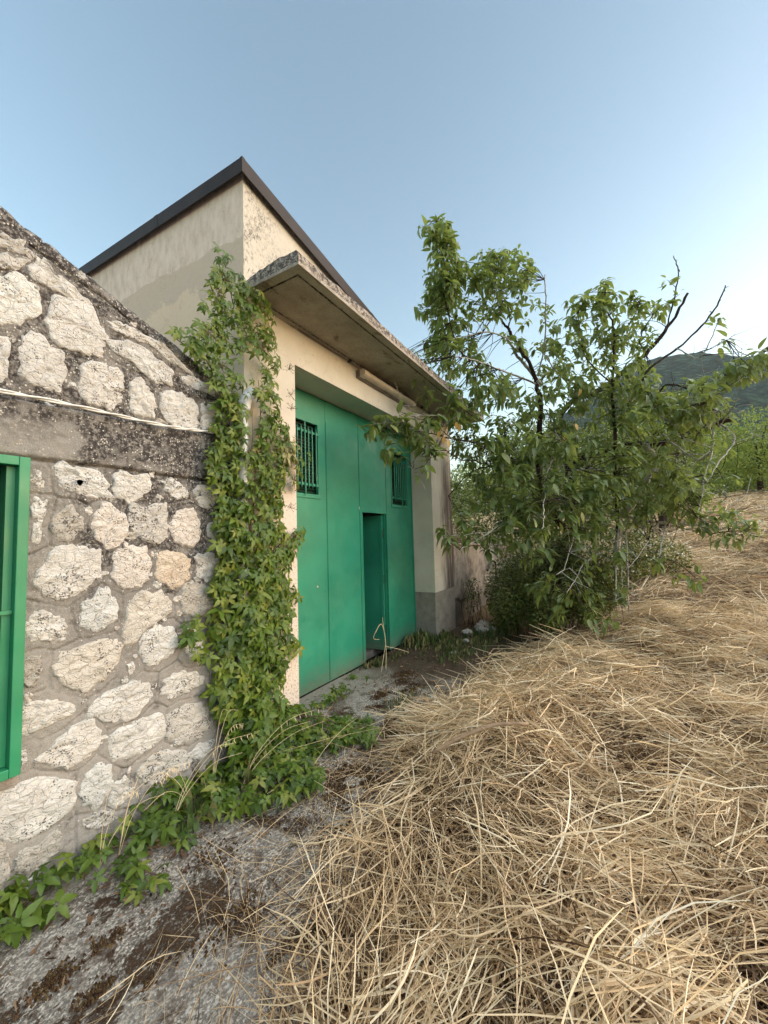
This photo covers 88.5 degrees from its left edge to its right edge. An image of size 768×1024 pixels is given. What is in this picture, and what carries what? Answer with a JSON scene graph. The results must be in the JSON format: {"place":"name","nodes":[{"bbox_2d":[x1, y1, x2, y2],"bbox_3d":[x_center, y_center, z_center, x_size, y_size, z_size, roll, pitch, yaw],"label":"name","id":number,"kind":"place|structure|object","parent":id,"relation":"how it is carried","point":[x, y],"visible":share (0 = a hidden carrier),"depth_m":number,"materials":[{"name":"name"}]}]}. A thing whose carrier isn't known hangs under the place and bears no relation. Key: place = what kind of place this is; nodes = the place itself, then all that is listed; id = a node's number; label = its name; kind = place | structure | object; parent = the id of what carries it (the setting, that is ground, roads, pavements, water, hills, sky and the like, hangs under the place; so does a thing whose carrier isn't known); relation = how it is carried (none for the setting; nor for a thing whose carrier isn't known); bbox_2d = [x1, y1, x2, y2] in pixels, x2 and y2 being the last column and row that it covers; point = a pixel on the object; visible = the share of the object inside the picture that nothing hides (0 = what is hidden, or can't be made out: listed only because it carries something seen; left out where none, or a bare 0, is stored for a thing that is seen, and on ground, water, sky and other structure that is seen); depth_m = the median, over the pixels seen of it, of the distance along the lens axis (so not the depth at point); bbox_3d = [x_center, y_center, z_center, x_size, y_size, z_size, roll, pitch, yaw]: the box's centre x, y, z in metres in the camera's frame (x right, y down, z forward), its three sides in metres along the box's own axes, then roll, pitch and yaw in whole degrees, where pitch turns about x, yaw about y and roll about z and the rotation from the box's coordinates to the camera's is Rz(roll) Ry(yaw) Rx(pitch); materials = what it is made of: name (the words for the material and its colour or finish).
{"place":"outdoors","nodes":[
{"label":"outdoors","id":0,"kind":"place"},
{"bbox_2d":[0,626,554,1023],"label":"concrete apron","id":1,"kind":"object","parent":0,"point":[123,959],"visible":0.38,"depth_m":1.75,"materials":[{"name":"grey concrete"}]},
{"bbox_2d":[0,852,84,949],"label":"ground creeper","id":2,"kind":"object","parent":1,"relation":"on","point":[26,919],"visible":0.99,"depth_m":1.75,"materials":[{"name":"green plant"}]},
{"bbox_2d":[74,815,172,906],"bbox_3d":[-1.273,1.753,1.984,0.636,0.171,0.383,-4,-4,30],"label":"ground creeper","id":3,"kind":"object","parent":1,"relation":"on","point":[92,858],"visible":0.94,"depth_m":1.95,"materials":[{"name":"green plant"}]},
{"bbox_2d":[100,784,162,865],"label":"dry stalk","id":4,"kind":"object","parent":1,"relation":"on","point":[112,814],"visible":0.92,"depth_m":2.05,"materials":[{"name":"plant"}]},
{"bbox_2d":[118,752,189,854],"bbox_3d":[-1.253,1.579,2.172,0.348,0.491,0.064,1,-5,-38],"label":"dry stalk","id":5,"kind":"object","parent":1,"relation":"on","point":[141,799],"visible":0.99,"depth_m":2.12,"materials":[{"name":"plant"}]},
{"bbox_2d":[136,767,186,808],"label":"dry stalk","id":6,"kind":"object","parent":1,"relation":"on","point":[166,780],"visible":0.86,"depth_m":2.23,"materials":[{"name":"plant"}]},
{"bbox_2d":[124,776,240,852],"bbox_3d":[-1.189,1.732,2.302,0.594,0.254,0.547,2,-5,-40],"label":"ground creeper","id":7,"kind":"object","parent":1,"relation":"on","point":[155,821],"visible":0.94,"depth_m":2.25,"materials":[{"name":"green plant"}]},
{"bbox_2d":[176,733,252,809],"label":"dry stalk","id":8,"kind":"object","parent":1,"relation":"on","point":[207,768],"visible":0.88,"depth_m":2.36,"materials":[{"name":"plant"}]},
{"bbox_2d":[11,669,430,1023],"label":"moss","id":9,"kind":"object","parent":1,"relation":"on","point":[53,980],"visible":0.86,"depth_m":1.69,"materials":[{"name":"plant"}]},
{"bbox_2d":[213,709,243,772],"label":"dry stalk","id":10,"kind":"object","parent":1,"relation":"on","point":[224,740],"visible":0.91,"depth_m":2.63,"materials":[{"name":"plant"}]},
{"bbox_2d":[193,752,326,820],"bbox_3d":[-0.793,1.761,2.585,0.919,0.216,0.642,-2,-4,11],"label":"ground creeper","id":11,"kind":"object","parent":1,"relation":"on","point":[292,777],"visible":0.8,"depth_m":2.51,"materials":[{"name":"green plant"}]},
{"bbox_2d":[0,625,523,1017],"bbox_3d":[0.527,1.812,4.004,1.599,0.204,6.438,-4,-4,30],"label":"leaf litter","id":12,"kind":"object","parent":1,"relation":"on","point":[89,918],"visible":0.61,"depth_m":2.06,"materials":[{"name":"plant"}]},
{"bbox_2d":[241,709,322,788],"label":"dry stalk","id":13,"kind":"object","parent":1,"relation":"on","point":[280,742],"visible":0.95,"depth_m":2.76,"materials":[{"name":"plant"}]},
{"bbox_2d":[308,700,327,711],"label":"ground creeper","id":14,"kind":"object","parent":1,"relation":"on","point":[322,704],"visible":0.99,"depth_m":3.59,"materials":[{"name":"green plant"}]},
{"bbox_2d":[256,703,382,764],"bbox_3d":[-0.565,1.708,3.160,0.804,0.353,1.079,-14,-13,72],"label":"ground creeper","id":15,"kind":"object","parent":1,"relation":"on","point":[338,723],"visible":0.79,"depth_m":3.08,"materials":[{"name":"green plant"}]},
{"bbox_2d":[320,692,346,704],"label":"ground creeper","id":16,"kind":"object","parent":1,"relation":"on","point":[333,698],"visible":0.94,"depth_m":3.75,"materials":[{"name":"green plant"}]},
{"bbox_2d":[330,682,351,704],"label":"ground creeper","id":17,"kind":"object","parent":1,"relation":"on","point":[341,689],"visible":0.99,"depth_m":3.89,"materials":[{"name":"green plant"}]},
{"bbox_2d":[160,620,530,844],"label":"grass","id":18,"kind":"structure","parent":1,"relation":"on","point":[419,638],"depth_m":5.38,"materials":[{"name":"green plant"}]},
{"bbox_2d":[346,673,369,694],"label":"ground creeper","id":19,"kind":"object","parent":1,"relation":"on","point":[354,676],"visible":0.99,"depth_m":4.09,"materials":[{"name":"green plant"}]},
{"bbox_2d":[374,617,406,670],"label":"dead stalk","id":20,"kind":"object","parent":1,"relation":"on","point":[385,639],"visible":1,"depth_m":4.82,"materials":[{"name":"plant"}]},
{"bbox_2d":[382,711,400,727],"bbox_3d":[0.064,1.769,3.344,0.148,0.110,0.260,-4,-4,30],"label":"dead leaf cluster","id":21,"kind":"object","parent":1,"relation":"on","point":[389,721],"visible":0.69,"depth_m":3.33,"materials":[{"name":"beige plant"}]},
{"bbox_2d":[461,629,471,635],"bbox_3d":[1.349,1.946,6.364,0.184,0.131,0.192,-2,-4,-2],"label":"rubble stone","id":22,"kind":"object","parent":1,"relation":"on","point":[466,631],"visible":0.77,"depth_m":6.31,"materials":[{"name":"stone"}]},
{"bbox_2d":[474,621,488,628],"bbox_3d":[1.675,1.965,6.723,0.298,0.193,0.274,0,-4,-26],"label":"rubble stone","id":23,"kind":"object","parent":1,"relation":"on","point":[478,624],"visible":0.54,"depth_m":6.66,"materials":[{"name":"stone"}]},
{"bbox_2d":[476,626,488,633],"bbox_3d":[1.614,1.939,6.465,0.199,0.144,0.194,0,-4,-21],"label":"rubble stone","id":24,"kind":"object","parent":1,"relation":"on","point":[482,628],"visible":0.65,"depth_m":6.41,"materials":[{"name":"stone"}]},
{"bbox_2d":[0,0,767,487],"label":"sky","id":25,"kind":"structure","parent":0,"point":[601,139],"materials":[{"name":"blue"}]},
{"bbox_2d":[299,505,767,1023],"bbox_3d":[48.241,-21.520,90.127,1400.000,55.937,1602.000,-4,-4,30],"label":"ground","id":26,"kind":"structure","parent":0,"point":[485,614],"depth_m":6.04,"materials":[{"name":"soil"}]},
{"bbox_2d":[0,206,239,898],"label":"stone building","id":27,"kind":"structure","parent":26,"relation":"on","point":[107,565],"depth_m":2.16,"materials":[{"name":"stone"}]},
{"bbox_2d":[0,454,30,781],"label":"window","id":28,"kind":"structure","parent":27,"relation":"in","point":[14,470],"depth_m":1.82,"materials":[{"name":"green paint"}]},
{"bbox_2d":[0,388,213,433],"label":"cable","id":29,"kind":"object","parent":27,"relation":"attached to","point":[45,399],"visible":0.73,"depth_m":2.17,"materials":[{"name":"white plastic"}]},
{"bbox_2d":[164,241,310,768],"bbox_3d":[-0.961,-0.068,3.034,0.309,3.890,1.424,-4,-4,30],"label":"creeper","id":30,"kind":"object","parent":27,"relation":"attached to","point":[257,652],"visible":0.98,"depth_m":2.88,"materials":[{"name":"green plant"}]},
{"bbox_2d":[79,156,483,739],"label":"garage building","id":31,"kind":"structure","parent":26,"relation":"on","point":[369,557],"depth_m":4.27,"materials":[{"name":"beige paint"}]},
{"bbox_2d":[295,388,416,696],"bbox_3d":[-0.578,0.336,5.248,0.686,3.223,3.109,-4,-4,30],"label":"garage door","id":32,"kind":"structure","parent":31,"relation":"in","point":[344,566],"depth_m":4.86,"materials":[{"name":"green paint"}]},
{"bbox_2d":[298,328,430,413],"bbox_3d":[0.034,-1.607,5.070,0.127,0.157,3.180,-4,-4,30],"label":"wall lamp","id":33,"kind":"object","parent":31,"relation":"attached to","point":[363,375],"visible":0.98,"depth_m":4.87,"materials":[{"name":"plastic"}]},
{"bbox_2d":[79,487,767,1023],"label":"hay","id":34,"kind":"object","parent":26,"relation":"on","point":[611,859],"visible":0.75,"depth_m":1.79,"materials":[{"name":"plant"}]},
{"bbox_2d":[431,722,528,753],"bbox_3d":[0.572,1.365,2.372,0.584,0.206,0.029,-2,-4,7],"label":"stick","id":35,"kind":"object","parent":34,"relation":"on","point":[462,736],"visible":0.98,"depth_m":2.37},
{"bbox_2d":[461,577,486,626],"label":"shrub","id":36,"kind":"object","parent":26,"relation":"on","point":[473,598],"visible":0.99,"depth_m":7.18,"materials":[{"name":"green plant"}]},
{"bbox_2d":[450,464,506,516],"bbox_3d":[7.436,-2.044,37.705,6.120,5.424,10.211,1,-5,-34],"label":"tree","id":37,"kind":"object","parent":26,"relation":"on","point":[459,472],"visible":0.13,"depth_m":36.87,"materials":[{"name":"green plant"}]},
{"bbox_2d":[453,543,513,625],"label":"boundary wall","id":38,"kind":"structure","parent":26,"relation":"on","point":[474,563],"depth_m":7.86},
{"bbox_2d":[453,537,491,542],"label":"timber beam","id":39,"kind":"structure","parent":38,"relation":"on","point":[459,540],"depth_m":7.87,"materials":[{"name":"brown wood"}]},
{"bbox_2d":[451,464,516,543],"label":"bush","id":40,"kind":"object","parent":26,"relation":"on","point":[469,496],"visible":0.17,"depth_m":11.29,"materials":[{"name":"green plant"}]},
{"bbox_2d":[261,627,767,1023],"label":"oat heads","id":41,"kind":"object","parent":26,"relation":"on","point":[506,1009],"visible":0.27,"depth_m":1.78,"materials":[{"name":"beige plant"}]},
{"bbox_2d":[452,421,623,528],"bbox_3d":[6.578,-1.438,17.384,4.325,5.238,8.038,1,-5,-33],"label":"background tree","id":42,"kind":"object","parent":26,"relation":"on","point":[516,470],"visible":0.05,"depth_m":17.57,"materials":[{"name":"green plant"}]},
{"bbox_2d":[483,532,628,641],"bbox_3d":[2.505,1.163,6.601,2.019,1.729,2.549,0,-4,-20],"label":"shrub","id":43,"kind":"object","parent":26,"relation":"on","point":[516,603],"visible":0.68,"depth_m":6.09,"materials":[{"name":"green plant"}]},
{"bbox_2d":[356,213,767,636],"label":"broadleaf tree","id":44,"kind":"object","parent":26,"relation":"on","point":[443,294],"visible":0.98,"depth_m":5.44,"materials":[{"name":"green plant"}]},
{"bbox_2d":[481,411,697,566],"bbox_3d":[6.264,-0.678,11.189,6.537,5.141,4.515,-1,-4,-11],"label":"bush","id":45,"kind":"object","parent":26,"relation":"on","point":[588,516],"visible":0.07,"depth_m":11.20,"materials":[{"name":"green plant"}]},
{"bbox_2d":[558,457,668,504],"bbox_3d":[18.725,-2.661,33.510,5.537,5.326,9.819,2,-5,-41],"label":"tree","id":46,"kind":"object","parent":26,"relation":"on","point":[617,469],"visible":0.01,"depth_m":32.79,"materials":[{"name":"green plant"}]},
{"bbox_2d":[607,528,695,592],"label":"flowering bush","id":47,"kind":"object","parent":26,"relation":"on","point":[642,565],"visible":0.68,"depth_m":8.45,"materials":[{"name":"green plant"}]},
{"bbox_2d":[585,395,726,532],"bbox_3d":[9.839,-1.810,14.390,4.320,5.208,3.087,-2,-4,5],"label":"background tree","id":48,"kind":"object","parent":26,"relation":"on","point":[700,451],"visible":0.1,"depth_m":13.99,"materials":[{"name":"green plant"}]},
{"bbox_2d":[625,448,735,499],"bbox_3d":[26.041,-3.746,36.057,6.020,6.237,10.105,1,-4,-29],"label":"tree","id":49,"kind":"object","parent":26,"relation":"on","point":[709,479],"visible":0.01,"depth_m":33.85,"materials":[{"name":"green plant"}]},
{"bbox_2d":[691,405,767,494],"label":"background tree","id":50,"kind":"object","parent":26,"relation":"on","point":[756,463],"visible":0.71,"depth_m":21.77,"materials":[{"name":"green plant"}]},
{"bbox_2d":[702,437,767,494],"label":"tree","id":51,"kind":"object","parent":26,"relation":"on","point":[744,487],"visible":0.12,"depth_m":30.89,"materials":[{"name":"green plant"}]},
{"bbox_2d":[455,351,767,512],"bbox_3d":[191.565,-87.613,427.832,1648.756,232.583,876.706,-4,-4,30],"label":"hill","id":52,"kind":"structure","parent":0,"point":[674,365],"depth_m":410.88,"materials":[{"name":"green plant"}]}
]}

